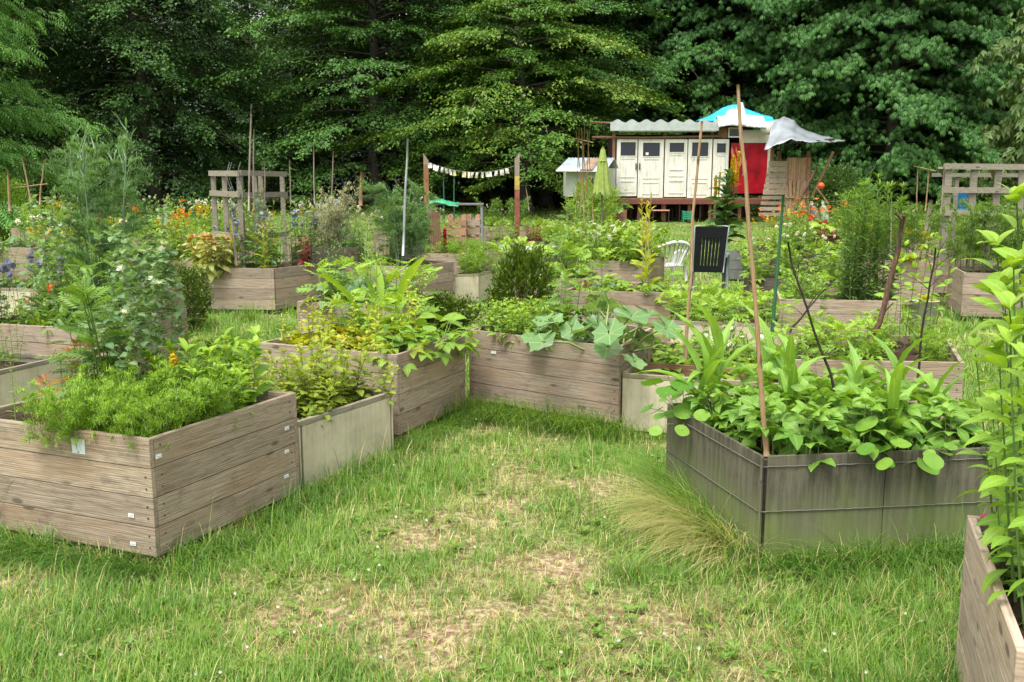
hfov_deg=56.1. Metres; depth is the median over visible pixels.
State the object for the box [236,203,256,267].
tall weed
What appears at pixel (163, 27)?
broadleaf tree
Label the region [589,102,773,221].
garden shed
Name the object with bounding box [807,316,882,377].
potato plant
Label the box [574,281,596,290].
green salad
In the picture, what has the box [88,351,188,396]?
chamomile plant
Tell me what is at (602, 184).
parasol
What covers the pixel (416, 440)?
grass tuft
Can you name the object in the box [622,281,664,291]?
strawberry plant
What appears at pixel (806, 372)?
bean plant
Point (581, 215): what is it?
tall weed
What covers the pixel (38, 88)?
broadleaf tree
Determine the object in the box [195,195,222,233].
tall weed
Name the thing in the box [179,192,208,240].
tall weed
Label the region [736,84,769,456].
bamboo cane
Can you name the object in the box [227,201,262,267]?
thistle plant
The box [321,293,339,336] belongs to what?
bolting lettuce
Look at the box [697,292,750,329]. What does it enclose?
potato plant
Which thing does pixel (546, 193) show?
hornbeam tree
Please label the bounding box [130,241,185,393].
pea plant
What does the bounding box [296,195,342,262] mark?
wormwood plant
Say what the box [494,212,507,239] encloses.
tall weed
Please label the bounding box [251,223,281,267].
yarrow plant
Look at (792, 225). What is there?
tall weed
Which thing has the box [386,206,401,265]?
tall weed
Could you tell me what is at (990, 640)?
raised bed
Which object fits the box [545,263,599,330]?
tomato plant
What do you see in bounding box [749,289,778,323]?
potato plant
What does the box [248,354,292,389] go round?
mint plant
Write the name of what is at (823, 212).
tall weed
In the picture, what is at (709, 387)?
bean plant
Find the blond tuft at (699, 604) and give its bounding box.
[667,580,745,636]
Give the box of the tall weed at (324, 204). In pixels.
[314,186,336,245]
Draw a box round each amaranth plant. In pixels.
[294,234,314,269]
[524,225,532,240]
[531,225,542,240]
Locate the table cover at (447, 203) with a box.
[429,199,459,206]
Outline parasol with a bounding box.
[593,146,611,221]
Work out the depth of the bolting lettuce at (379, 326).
7.00 m
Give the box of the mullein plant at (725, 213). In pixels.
[701,168,745,246]
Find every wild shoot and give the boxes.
[874,240,908,319]
[888,244,925,347]
[898,232,937,334]
[920,236,956,338]
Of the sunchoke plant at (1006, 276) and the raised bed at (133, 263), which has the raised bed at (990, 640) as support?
the sunchoke plant at (1006, 276)
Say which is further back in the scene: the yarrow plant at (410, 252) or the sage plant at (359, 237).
the sage plant at (359, 237)
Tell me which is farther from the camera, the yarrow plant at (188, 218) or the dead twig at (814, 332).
the yarrow plant at (188, 218)
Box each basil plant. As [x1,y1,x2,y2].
[0,294,31,324]
[29,286,66,317]
[32,287,63,325]
[37,297,80,325]
[777,268,807,298]
[787,266,822,294]
[797,273,829,305]
[830,269,857,299]
[867,279,886,300]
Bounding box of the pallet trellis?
[208,162,288,267]
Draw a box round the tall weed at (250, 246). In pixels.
[238,188,267,267]
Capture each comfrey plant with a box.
[138,324,273,416]
[148,355,255,427]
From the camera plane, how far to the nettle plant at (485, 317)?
7.82 m
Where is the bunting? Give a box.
[427,162,513,177]
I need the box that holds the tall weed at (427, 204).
[418,187,436,236]
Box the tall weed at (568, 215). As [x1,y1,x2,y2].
[562,200,580,239]
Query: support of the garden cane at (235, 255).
on the raised bed at (278, 284)
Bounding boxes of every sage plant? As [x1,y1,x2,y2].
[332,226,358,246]
[334,227,354,246]
[344,227,366,246]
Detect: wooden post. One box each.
[423,153,428,213]
[515,152,519,240]
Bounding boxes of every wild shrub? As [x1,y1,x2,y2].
[0,163,39,224]
[729,183,785,216]
[799,160,873,216]
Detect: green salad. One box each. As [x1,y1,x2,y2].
[325,311,367,336]
[341,304,373,330]
[366,317,391,341]
[371,311,418,337]
[391,312,437,334]
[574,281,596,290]
[590,273,620,286]
[609,281,628,291]
[633,283,658,295]
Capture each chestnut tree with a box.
[579,0,847,206]
[751,0,1023,209]
[831,0,1023,207]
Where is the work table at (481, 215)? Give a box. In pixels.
[429,203,483,247]
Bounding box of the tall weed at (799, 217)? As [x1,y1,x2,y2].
[795,194,815,246]
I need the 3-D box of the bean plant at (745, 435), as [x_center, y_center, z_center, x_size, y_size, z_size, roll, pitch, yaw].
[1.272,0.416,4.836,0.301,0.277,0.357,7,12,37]
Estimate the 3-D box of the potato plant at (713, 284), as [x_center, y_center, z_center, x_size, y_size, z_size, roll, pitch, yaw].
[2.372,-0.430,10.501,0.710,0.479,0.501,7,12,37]
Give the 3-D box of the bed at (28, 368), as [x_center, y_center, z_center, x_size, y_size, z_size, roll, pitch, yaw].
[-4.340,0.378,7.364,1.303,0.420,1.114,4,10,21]
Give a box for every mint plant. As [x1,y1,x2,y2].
[244,370,286,391]
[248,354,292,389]
[250,365,302,404]
[251,358,293,390]
[264,338,344,413]
[278,364,317,405]
[287,337,353,410]
[289,376,340,426]
[299,356,336,395]
[304,363,353,407]
[307,331,378,401]
[317,366,362,401]
[350,357,398,404]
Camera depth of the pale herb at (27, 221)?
21.03 m
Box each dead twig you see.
[787,241,835,391]
[789,289,825,332]
[904,240,949,378]
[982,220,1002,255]
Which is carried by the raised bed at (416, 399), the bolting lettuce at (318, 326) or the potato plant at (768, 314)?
the bolting lettuce at (318, 326)
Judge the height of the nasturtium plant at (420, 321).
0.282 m
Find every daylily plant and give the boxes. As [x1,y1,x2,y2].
[131,204,170,252]
[144,207,197,260]
[167,199,201,252]
[756,208,783,247]
[761,203,800,250]
[770,197,814,248]
[801,197,827,241]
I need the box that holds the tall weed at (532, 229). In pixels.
[528,214,539,240]
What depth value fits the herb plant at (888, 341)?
6.42 m
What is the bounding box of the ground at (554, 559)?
[0,173,1023,681]
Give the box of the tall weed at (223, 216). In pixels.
[218,189,235,241]
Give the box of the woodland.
[25,0,968,189]
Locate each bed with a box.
[0,243,71,279]
[0,279,45,316]
[0,303,188,390]
[0,351,63,405]
[0,385,299,563]
[11,227,57,242]
[30,284,183,308]
[41,260,138,277]
[130,235,183,245]
[139,259,220,296]
[200,262,332,312]
[234,248,276,262]
[244,375,393,488]
[259,328,465,440]
[287,235,353,261]
[291,244,363,275]
[297,292,436,331]
[345,259,453,296]
[372,229,410,255]
[389,241,461,259]
[417,250,507,273]
[453,269,497,301]
[469,317,652,426]
[473,224,531,245]
[486,237,566,265]
[496,270,595,311]
[563,281,688,341]
[565,255,664,281]
[622,341,783,432]
[665,402,1003,562]
[670,305,785,347]
[743,270,844,307]
[754,245,830,270]
[776,288,901,337]
[794,334,963,420]
[836,254,934,304]
[867,238,938,257]
[924,253,1008,295]
[946,265,1023,319]
[955,514,1023,681]
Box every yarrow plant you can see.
[13,214,75,296]
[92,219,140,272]
[143,195,168,227]
[182,205,202,238]
[188,200,223,259]
[190,199,229,259]
[200,198,235,246]
[244,228,276,267]
[245,212,273,264]
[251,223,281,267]
[283,226,306,265]
[288,200,311,236]
[293,204,321,248]
[340,207,366,252]
[342,205,362,243]
[361,210,410,265]
[364,209,397,265]
[378,214,414,264]
[392,220,423,266]
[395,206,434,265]
[395,208,426,265]
[435,209,448,240]
[745,237,770,275]
[747,237,781,282]
[771,222,814,276]
[776,232,807,278]
[810,228,845,274]
[813,235,848,282]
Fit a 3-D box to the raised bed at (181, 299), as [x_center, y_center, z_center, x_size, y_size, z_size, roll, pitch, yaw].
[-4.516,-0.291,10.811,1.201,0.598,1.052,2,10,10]
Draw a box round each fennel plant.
[37,111,160,321]
[61,128,155,314]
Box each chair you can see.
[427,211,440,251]
[652,240,689,282]
[660,204,673,220]
[682,211,691,222]
[689,225,729,293]
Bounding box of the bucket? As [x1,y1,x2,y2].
[957,193,968,208]
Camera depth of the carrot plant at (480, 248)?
14.73 m
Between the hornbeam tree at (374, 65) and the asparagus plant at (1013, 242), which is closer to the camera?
the asparagus plant at (1013, 242)
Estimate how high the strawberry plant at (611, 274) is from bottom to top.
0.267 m
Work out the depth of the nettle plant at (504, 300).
8.40 m
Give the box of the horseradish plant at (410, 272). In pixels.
[316,256,425,321]
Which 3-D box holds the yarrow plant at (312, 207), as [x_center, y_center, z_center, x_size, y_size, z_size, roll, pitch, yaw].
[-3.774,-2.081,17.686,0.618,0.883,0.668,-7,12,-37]
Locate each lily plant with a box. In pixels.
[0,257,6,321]
[832,191,872,298]
[834,176,880,299]
[855,213,885,299]
[860,171,911,300]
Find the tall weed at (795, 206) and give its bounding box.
[785,189,805,227]
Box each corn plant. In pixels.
[632,308,740,421]
[681,301,769,397]
[722,302,802,384]
[761,333,836,394]
[771,341,827,412]
[829,340,908,410]
[859,333,936,388]
[885,362,922,450]
[900,356,983,428]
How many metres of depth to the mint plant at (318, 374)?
6.46 m
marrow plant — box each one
[521,302,597,342]
[529,294,653,369]
[549,297,661,343]
[573,298,681,358]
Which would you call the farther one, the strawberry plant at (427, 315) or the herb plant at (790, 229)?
the herb plant at (790, 229)
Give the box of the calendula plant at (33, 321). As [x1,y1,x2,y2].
[13,283,58,325]
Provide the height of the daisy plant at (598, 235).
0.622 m
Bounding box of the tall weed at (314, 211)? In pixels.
[299,190,321,242]
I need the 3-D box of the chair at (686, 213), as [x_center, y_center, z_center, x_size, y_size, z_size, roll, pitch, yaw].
[6.292,-4.461,34.436,0.360,0.420,0.330,0,10,0]
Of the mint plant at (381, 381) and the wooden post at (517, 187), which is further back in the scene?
the wooden post at (517, 187)
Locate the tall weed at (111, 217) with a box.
[92,203,126,261]
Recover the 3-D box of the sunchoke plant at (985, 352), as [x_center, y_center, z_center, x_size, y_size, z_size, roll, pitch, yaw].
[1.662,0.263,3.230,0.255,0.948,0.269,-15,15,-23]
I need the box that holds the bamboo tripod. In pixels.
[574,126,593,236]
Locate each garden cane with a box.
[7,170,11,210]
[13,183,47,187]
[21,156,31,201]
[39,160,44,203]
[230,211,237,265]
[248,104,251,210]
[253,129,254,209]
[264,161,265,210]
[289,159,290,203]
[313,144,314,203]
[331,151,333,196]
[359,172,362,205]
[401,138,408,255]
[443,172,444,223]
[453,176,454,217]
[792,167,817,210]
[889,197,891,271]
[916,167,917,207]
[925,169,929,210]
[925,200,932,229]
[938,167,944,268]
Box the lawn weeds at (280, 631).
[0,377,1022,681]
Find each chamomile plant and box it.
[9,376,115,449]
[27,364,141,451]
[40,381,113,429]
[58,377,125,430]
[65,361,163,432]
[72,366,162,397]
[86,388,176,434]
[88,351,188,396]
[95,386,172,452]
[99,356,204,422]
[116,374,211,436]
[126,363,214,434]
[150,348,235,429]
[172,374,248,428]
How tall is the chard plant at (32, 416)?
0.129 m
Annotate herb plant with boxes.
[24,209,54,232]
[60,252,112,294]
[127,211,155,238]
[185,224,212,246]
[189,216,218,244]
[433,220,457,241]
[485,216,496,226]
[485,221,510,239]
[505,220,524,240]
[521,216,544,240]
[538,219,559,241]
[542,219,565,239]
[560,224,588,248]
[560,226,596,262]
[579,218,614,252]
[587,221,628,260]
[599,221,641,266]
[601,226,638,260]
[607,215,645,260]
[617,224,662,264]
[643,225,670,258]
[676,329,709,364]
[702,333,739,365]
[703,324,744,353]
[735,239,773,277]
[737,328,775,363]
[739,248,771,282]
[744,237,792,277]
[774,241,813,278]
[776,223,802,246]
[778,325,817,369]
[783,246,808,271]
[787,221,820,244]
[793,228,813,248]
[795,225,825,248]
[804,239,843,274]
[806,330,837,358]
[808,241,856,283]
[809,321,832,347]
[819,247,848,276]
[861,324,889,355]
[863,308,904,346]
[867,338,894,360]
[907,314,938,346]
[914,324,945,356]
[914,332,952,361]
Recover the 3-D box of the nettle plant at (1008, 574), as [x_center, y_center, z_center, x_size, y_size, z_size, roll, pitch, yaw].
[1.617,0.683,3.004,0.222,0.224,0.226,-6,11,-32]
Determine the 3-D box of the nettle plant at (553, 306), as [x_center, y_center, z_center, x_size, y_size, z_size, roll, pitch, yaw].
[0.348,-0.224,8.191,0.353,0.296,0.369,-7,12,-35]
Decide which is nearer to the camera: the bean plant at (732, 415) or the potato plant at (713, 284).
the bean plant at (732, 415)
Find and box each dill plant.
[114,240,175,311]
[357,174,424,266]
[385,190,443,264]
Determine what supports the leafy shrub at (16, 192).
on the ground at (554, 559)
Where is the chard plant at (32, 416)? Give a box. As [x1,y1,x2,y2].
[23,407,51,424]
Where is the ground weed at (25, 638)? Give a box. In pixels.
[1,629,51,646]
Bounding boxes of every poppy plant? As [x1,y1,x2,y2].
[798,211,827,248]
[799,219,831,251]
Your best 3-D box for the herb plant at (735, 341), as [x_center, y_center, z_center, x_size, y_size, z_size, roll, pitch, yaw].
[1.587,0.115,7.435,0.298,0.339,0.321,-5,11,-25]
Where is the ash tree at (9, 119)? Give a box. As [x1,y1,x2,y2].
[0,0,124,232]
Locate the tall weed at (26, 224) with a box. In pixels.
[13,199,45,243]
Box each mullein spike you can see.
[713,171,720,207]
[731,151,740,199]
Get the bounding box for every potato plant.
[138,228,187,260]
[142,221,158,240]
[158,222,197,242]
[188,238,231,258]
[296,256,371,316]
[324,288,393,331]
[328,284,404,335]
[332,256,387,291]
[358,257,431,311]
[362,291,436,327]
[384,263,446,310]
[486,235,531,282]
[498,241,553,280]
[531,243,593,278]
[545,238,617,284]
[546,245,591,276]
[656,288,717,320]
[661,282,713,314]
[663,284,699,319]
[671,291,707,320]
[695,283,727,314]
[696,290,742,320]
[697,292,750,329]
[702,279,750,313]
[718,293,762,322]
[728,289,765,318]
[743,292,801,333]
[745,285,792,316]
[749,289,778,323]
[770,320,823,356]
[787,310,840,350]
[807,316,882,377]
[827,309,886,347]
[832,319,895,354]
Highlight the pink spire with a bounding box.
[441,228,447,250]
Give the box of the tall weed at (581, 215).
[572,194,591,247]
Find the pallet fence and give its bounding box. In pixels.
[931,163,1023,270]
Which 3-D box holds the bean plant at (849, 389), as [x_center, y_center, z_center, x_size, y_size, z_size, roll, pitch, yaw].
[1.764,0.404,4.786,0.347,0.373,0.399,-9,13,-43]
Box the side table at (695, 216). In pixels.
[675,204,700,221]
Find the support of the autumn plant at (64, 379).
on the raised bed at (101, 487)
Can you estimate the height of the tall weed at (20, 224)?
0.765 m
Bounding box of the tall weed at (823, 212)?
[814,194,829,230]
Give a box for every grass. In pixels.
[0,204,1022,295]
[0,275,1023,425]
[0,526,175,595]
[128,405,487,582]
[437,389,653,445]
[529,465,960,650]
[564,457,767,592]
[600,437,739,545]
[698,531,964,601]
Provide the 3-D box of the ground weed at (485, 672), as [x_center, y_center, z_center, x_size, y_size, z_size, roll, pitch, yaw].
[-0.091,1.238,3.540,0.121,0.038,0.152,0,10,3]
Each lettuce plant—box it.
[280,336,308,345]
[289,330,321,345]
[318,332,349,346]
[330,322,355,336]
[334,334,368,348]
[348,325,370,341]
[358,342,395,353]
[899,252,917,261]
[916,293,937,300]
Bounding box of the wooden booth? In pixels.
[758,116,844,215]
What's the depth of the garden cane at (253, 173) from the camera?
13.40 m
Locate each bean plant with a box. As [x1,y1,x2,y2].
[671,369,727,416]
[687,382,735,430]
[704,386,759,437]
[711,380,745,424]
[719,381,775,441]
[728,361,766,419]
[729,385,769,437]
[733,395,785,452]
[736,361,800,425]
[738,392,801,457]
[744,391,786,443]
[746,380,773,429]
[754,360,813,382]
[754,403,818,453]
[759,383,795,438]
[773,400,851,471]
[774,400,826,449]
[781,378,852,434]
[796,387,856,453]
[799,354,836,395]
[799,405,845,453]
[800,378,851,438]
[809,374,844,419]
[813,374,864,419]
[822,381,912,451]
[829,365,879,405]
[833,392,896,460]
[836,348,883,388]
[846,387,893,447]
[855,389,922,450]
[866,379,886,391]
[867,369,913,414]
[872,392,944,449]
[877,388,928,441]
[901,372,944,411]
[905,384,954,421]
[919,392,970,447]
[924,401,983,448]
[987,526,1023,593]
[1002,580,1023,624]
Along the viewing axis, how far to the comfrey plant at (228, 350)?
5.35 m
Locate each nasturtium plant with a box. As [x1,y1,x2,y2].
[379,324,440,347]
[393,312,452,346]
[399,318,448,350]
[640,375,734,435]
[648,385,733,435]
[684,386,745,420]
[827,426,904,467]
[833,416,943,474]
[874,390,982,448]
[897,430,964,455]
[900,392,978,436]
[924,424,993,458]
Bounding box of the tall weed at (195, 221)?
[172,193,211,260]
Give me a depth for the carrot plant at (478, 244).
15.61 m
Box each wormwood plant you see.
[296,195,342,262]
[312,181,363,267]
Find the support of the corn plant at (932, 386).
on the panel bed at (781, 498)
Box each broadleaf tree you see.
[0,0,349,217]
[0,7,172,187]
[1,0,77,196]
[1,0,290,193]
[35,0,307,195]
[187,0,411,192]
[193,0,539,195]
[307,0,555,197]
[393,0,744,197]
[463,0,808,201]
[486,0,690,196]
[619,2,888,198]
[736,1,1020,194]
[737,0,997,192]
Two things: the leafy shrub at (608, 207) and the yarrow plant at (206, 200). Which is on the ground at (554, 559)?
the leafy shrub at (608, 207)
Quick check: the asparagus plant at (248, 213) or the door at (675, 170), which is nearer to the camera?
the asparagus plant at (248, 213)
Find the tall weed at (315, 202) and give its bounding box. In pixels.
[301,187,334,228]
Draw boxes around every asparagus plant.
[244,201,253,221]
[365,203,389,227]
[472,197,502,223]
[504,198,527,224]
[507,196,531,224]
[826,208,884,254]
[833,203,887,244]
[858,198,903,258]
[873,203,915,253]
[882,202,923,223]
[892,194,947,260]
[903,203,925,237]
[923,210,939,238]
[933,197,991,272]
[957,200,1021,272]
[982,195,1008,226]
[986,202,1023,270]
[987,205,1023,268]
[990,204,1023,272]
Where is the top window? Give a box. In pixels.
[728,127,742,137]
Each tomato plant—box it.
[13,233,86,324]
[33,245,100,336]
[55,230,111,301]
[78,240,150,341]
[120,234,174,313]
[538,225,558,277]
[543,271,581,325]
[544,261,577,312]
[545,223,574,278]
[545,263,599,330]
[549,219,590,273]
[549,223,582,278]
[554,197,592,244]
[570,264,625,331]
[575,222,612,281]
[583,200,603,243]
[613,189,627,209]
[829,192,847,218]
[932,219,965,257]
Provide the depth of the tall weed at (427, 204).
18.89 m
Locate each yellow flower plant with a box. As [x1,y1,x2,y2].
[28,225,84,282]
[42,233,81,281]
[54,202,73,229]
[124,350,178,384]
[155,220,189,260]
[171,205,209,260]
[199,202,221,224]
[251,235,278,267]
[752,216,775,247]
[773,208,799,236]
[797,210,816,229]
[891,227,915,259]
[916,230,935,261]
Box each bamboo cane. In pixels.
[684,121,702,360]
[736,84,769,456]
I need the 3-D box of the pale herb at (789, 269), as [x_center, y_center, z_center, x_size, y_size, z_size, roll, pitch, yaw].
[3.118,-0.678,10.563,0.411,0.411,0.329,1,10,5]
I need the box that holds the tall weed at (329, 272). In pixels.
[320,252,338,300]
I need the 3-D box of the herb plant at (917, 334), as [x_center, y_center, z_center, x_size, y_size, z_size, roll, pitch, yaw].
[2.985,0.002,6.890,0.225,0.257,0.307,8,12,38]
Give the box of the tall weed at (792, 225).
[775,201,799,247]
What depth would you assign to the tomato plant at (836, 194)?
25.49 m
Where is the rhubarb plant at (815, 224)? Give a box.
[800,216,860,238]
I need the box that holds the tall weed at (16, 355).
[0,306,29,365]
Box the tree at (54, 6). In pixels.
[0,0,122,207]
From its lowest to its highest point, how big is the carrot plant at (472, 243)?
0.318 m
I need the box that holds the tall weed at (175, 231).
[154,193,180,260]
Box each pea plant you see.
[23,194,112,324]
[35,196,80,314]
[90,224,159,384]
[124,206,201,388]
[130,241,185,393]
[137,214,180,312]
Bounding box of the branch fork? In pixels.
[894,212,901,219]
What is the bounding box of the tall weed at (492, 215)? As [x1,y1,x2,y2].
[488,203,495,225]
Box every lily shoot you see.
[5,352,22,420]
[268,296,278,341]
[366,253,389,343]
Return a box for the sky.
[31,0,800,169]
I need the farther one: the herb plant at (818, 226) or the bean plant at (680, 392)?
the herb plant at (818, 226)
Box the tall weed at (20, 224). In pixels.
[12,208,28,247]
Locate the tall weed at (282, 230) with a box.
[241,194,286,267]
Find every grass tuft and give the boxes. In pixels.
[0,332,26,363]
[0,509,85,567]
[161,620,219,650]
[193,312,268,341]
[224,297,278,320]
[261,308,297,333]
[262,549,316,580]
[394,428,440,449]
[433,464,485,489]
[486,566,559,607]
[587,539,675,586]
[828,565,910,613]
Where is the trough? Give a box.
[727,250,742,278]
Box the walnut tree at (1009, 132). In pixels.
[941,1,1023,209]
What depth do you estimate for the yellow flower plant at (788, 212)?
17.64 m
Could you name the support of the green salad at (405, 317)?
on the raised bed at (416, 399)
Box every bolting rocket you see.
[228,217,242,267]
[256,217,276,267]
[631,192,663,286]
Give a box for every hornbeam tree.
[185,0,541,211]
[329,0,692,211]
[399,0,726,205]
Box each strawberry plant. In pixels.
[353,311,444,349]
[356,332,432,376]
[377,325,461,359]
[380,305,454,345]
[384,312,482,365]
[407,318,481,358]
[570,272,620,290]
[580,276,629,298]
[608,273,648,291]
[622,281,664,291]
[633,357,676,374]
[640,281,684,302]
[641,271,692,290]
[643,344,683,364]
[652,328,683,362]
[653,336,725,359]
[654,350,702,365]
[657,354,699,364]
[657,354,701,376]
[665,333,733,364]
[665,355,685,364]
[674,354,748,376]
[689,349,756,365]
[690,357,755,379]
[734,336,783,361]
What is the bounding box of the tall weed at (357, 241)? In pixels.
[349,206,373,263]
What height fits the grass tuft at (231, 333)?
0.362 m
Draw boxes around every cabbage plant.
[0,237,30,249]
[0,277,24,297]
[8,233,39,255]
[11,266,59,288]
[13,295,60,322]
[33,270,75,286]
[78,308,162,348]
[181,251,200,260]
[300,279,371,311]
[322,271,377,293]
[348,274,415,303]
[591,282,619,290]
[608,202,633,212]
[637,283,667,290]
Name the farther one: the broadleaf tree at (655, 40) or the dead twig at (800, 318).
the broadleaf tree at (655, 40)
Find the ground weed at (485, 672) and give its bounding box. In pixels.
[472,663,502,681]
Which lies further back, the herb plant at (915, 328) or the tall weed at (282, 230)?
the tall weed at (282, 230)
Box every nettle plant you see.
[466,302,502,332]
[485,306,529,347]
[486,299,521,332]
[496,297,530,328]
[498,298,526,326]
[502,302,544,334]
[517,302,547,333]
[518,295,546,327]
[524,305,570,339]
[524,312,564,350]
[532,297,573,329]
[555,303,592,328]
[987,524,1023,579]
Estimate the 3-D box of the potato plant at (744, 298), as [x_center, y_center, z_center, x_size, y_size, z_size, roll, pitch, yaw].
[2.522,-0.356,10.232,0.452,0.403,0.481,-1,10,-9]
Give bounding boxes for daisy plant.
[555,220,597,259]
[580,223,617,256]
[590,222,627,265]
[623,220,670,260]
[692,321,745,357]
[693,333,747,367]
[734,331,786,363]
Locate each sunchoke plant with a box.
[951,336,1018,513]
[959,267,1023,538]
[962,228,1023,502]
[964,334,1023,601]
[969,248,1023,539]
[970,182,1023,515]
[970,392,1023,579]
[974,324,1023,628]
[975,282,1023,502]
[975,290,1023,559]
[979,391,1011,501]
[986,219,1023,523]
[997,342,1023,595]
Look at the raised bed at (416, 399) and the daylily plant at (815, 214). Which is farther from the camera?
the daylily plant at (815, 214)
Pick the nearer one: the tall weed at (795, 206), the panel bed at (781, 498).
the panel bed at (781, 498)
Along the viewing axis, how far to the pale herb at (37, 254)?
10.34 m
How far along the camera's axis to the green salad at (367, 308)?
7.84 m
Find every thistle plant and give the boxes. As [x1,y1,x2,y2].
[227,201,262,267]
[252,198,276,261]
[253,201,286,267]
[256,211,278,267]
[287,209,313,265]
[297,211,319,266]
[333,199,352,246]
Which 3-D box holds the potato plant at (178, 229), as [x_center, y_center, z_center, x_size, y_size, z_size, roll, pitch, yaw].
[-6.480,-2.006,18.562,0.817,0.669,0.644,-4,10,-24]
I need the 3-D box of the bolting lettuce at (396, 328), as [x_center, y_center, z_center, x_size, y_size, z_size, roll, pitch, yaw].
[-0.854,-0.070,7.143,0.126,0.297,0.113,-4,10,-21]
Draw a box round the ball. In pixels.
[818,182,824,188]
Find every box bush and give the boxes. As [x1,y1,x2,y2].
[399,288,486,331]
[483,240,560,320]
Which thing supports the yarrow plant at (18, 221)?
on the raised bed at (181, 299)
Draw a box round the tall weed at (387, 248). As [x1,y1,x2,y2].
[381,231,394,260]
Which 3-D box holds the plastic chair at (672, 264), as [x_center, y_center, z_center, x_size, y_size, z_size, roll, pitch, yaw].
[2.547,-1.242,15.750,0.667,0.850,0.668,-3,10,-20]
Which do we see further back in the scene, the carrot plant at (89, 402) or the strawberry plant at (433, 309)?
the strawberry plant at (433, 309)
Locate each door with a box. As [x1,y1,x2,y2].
[616,139,637,195]
[637,139,663,197]
[664,139,687,196]
[687,139,711,197]
[712,139,728,196]
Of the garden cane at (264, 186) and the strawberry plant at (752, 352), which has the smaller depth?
the strawberry plant at (752, 352)
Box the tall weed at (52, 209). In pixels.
[42,189,63,233]
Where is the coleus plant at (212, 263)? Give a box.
[182,231,242,282]
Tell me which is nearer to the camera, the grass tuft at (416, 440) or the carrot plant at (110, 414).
the carrot plant at (110, 414)
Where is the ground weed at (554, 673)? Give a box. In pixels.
[540,651,573,676]
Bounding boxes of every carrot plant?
[65,378,125,431]
[85,390,155,433]
[105,372,180,432]
[109,382,195,448]
[161,388,213,428]
[181,379,229,426]
[421,244,435,252]
[436,239,450,253]
[445,238,465,253]
[446,240,459,253]
[452,250,479,273]
[456,245,484,273]
[457,248,489,273]
[457,255,485,275]
[460,239,474,251]
[464,238,483,248]
[465,238,481,253]
[469,238,489,256]
[475,252,499,271]
[485,242,499,252]
[487,237,505,252]
[810,310,843,344]
[843,330,883,359]
[858,322,902,355]
[869,315,898,341]
[910,315,962,355]
[922,330,958,361]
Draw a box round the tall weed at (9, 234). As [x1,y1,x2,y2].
[0,230,21,287]
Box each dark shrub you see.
[161,258,216,329]
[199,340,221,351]
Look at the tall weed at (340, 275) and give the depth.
10.26 m
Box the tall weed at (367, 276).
[357,247,374,289]
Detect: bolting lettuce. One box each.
[277,311,294,343]
[294,315,306,345]
[301,290,322,337]
[311,299,335,347]
[318,303,336,347]
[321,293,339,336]
[346,295,361,336]
[361,305,383,350]
[362,290,387,342]
[370,305,391,347]
[393,312,403,347]
[399,288,424,344]
[400,279,417,331]
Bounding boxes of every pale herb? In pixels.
[17,204,43,227]
[26,213,47,233]
[34,241,93,290]
[37,226,73,258]
[43,214,60,232]
[46,205,65,218]
[145,212,169,236]
[156,225,193,256]
[340,220,359,246]
[555,225,586,246]
[778,261,814,295]
[782,274,802,298]
[797,275,821,297]
[804,269,840,299]
[812,273,826,295]
[819,206,839,221]
[923,230,948,257]
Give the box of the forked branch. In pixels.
[865,216,905,358]
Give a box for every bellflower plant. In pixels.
[0,259,18,323]
[5,249,37,319]
[36,256,71,320]
[212,218,240,267]
[290,213,319,264]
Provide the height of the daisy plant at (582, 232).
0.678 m
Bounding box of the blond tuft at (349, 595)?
[321,565,374,605]
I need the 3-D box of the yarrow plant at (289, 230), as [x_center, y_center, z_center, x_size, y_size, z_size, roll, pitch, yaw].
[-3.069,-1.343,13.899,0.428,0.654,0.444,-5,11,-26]
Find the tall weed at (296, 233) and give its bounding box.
[282,201,305,265]
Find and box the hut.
[556,157,617,225]
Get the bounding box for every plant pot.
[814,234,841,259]
[910,299,939,328]
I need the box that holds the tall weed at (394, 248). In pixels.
[387,219,401,263]
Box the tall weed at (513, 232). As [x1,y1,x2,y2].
[510,218,516,240]
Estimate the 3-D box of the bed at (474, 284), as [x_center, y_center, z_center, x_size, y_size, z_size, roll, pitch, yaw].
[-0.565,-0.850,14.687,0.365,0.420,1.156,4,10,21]
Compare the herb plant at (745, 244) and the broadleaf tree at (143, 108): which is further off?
the broadleaf tree at (143, 108)
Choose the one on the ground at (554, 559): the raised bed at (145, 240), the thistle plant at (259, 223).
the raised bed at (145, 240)
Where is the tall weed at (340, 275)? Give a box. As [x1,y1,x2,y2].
[328,239,348,297]
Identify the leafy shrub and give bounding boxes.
[0,167,43,244]
[564,173,623,224]
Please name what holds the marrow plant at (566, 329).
on the raised bed at (573, 374)
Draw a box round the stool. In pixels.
[650,209,669,221]
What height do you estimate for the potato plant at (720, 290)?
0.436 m
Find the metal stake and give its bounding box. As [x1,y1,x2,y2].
[770,195,784,339]
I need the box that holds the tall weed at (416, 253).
[406,229,428,260]
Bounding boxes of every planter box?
[610,209,626,223]
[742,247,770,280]
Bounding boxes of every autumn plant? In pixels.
[34,373,62,417]
[51,339,109,406]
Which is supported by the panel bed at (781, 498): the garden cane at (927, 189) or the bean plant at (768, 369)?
the bean plant at (768, 369)

